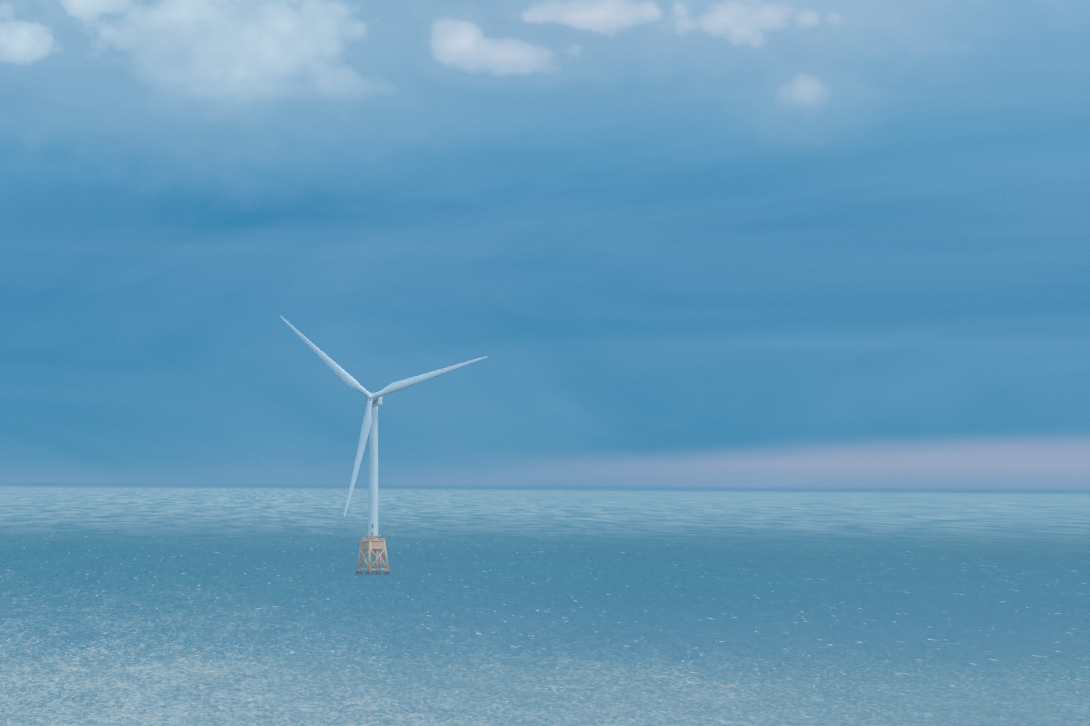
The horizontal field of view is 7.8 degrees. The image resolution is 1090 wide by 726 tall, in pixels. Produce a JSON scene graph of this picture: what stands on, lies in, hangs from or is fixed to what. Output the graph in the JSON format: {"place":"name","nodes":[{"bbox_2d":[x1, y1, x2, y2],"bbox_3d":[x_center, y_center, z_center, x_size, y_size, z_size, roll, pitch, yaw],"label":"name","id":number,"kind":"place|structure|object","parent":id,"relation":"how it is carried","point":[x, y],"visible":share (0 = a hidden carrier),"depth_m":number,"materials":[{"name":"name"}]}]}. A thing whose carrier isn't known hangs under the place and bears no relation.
{"place":"outdoors","nodes":[
{"label":"outdoors","id":0,"kind":"place"},
{"bbox_2d":[0,485,1089,725],"bbox_3d":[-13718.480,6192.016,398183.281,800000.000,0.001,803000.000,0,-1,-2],"label":"sea","id":1,"kind":"structure","parent":0,"point":[128,605],"depth_m":3504.45,"materials":[{"name":"teal liquid"}]},
{"bbox_2d":[356,532,389,574],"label":"jacket foundation","id":2,"kind":"object","parent":1,"relation":"in","point":[375,545],"visible":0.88,"depth_m":4763.02,"materials":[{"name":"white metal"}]},
{"bbox_2d":[279,315,485,538],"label":"wind turbine","id":3,"kind":"object","parent":2,"relation":"on","point":[374,400],"visible":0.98,"depth_m":4762.46,"materials":[{"name":"white paint"}]},
{"bbox_2d":[0,0,1089,491],"label":"sky","id":4,"kind":"structure","parent":0,"point":[681,244],"materials":[{"name":"blue"}]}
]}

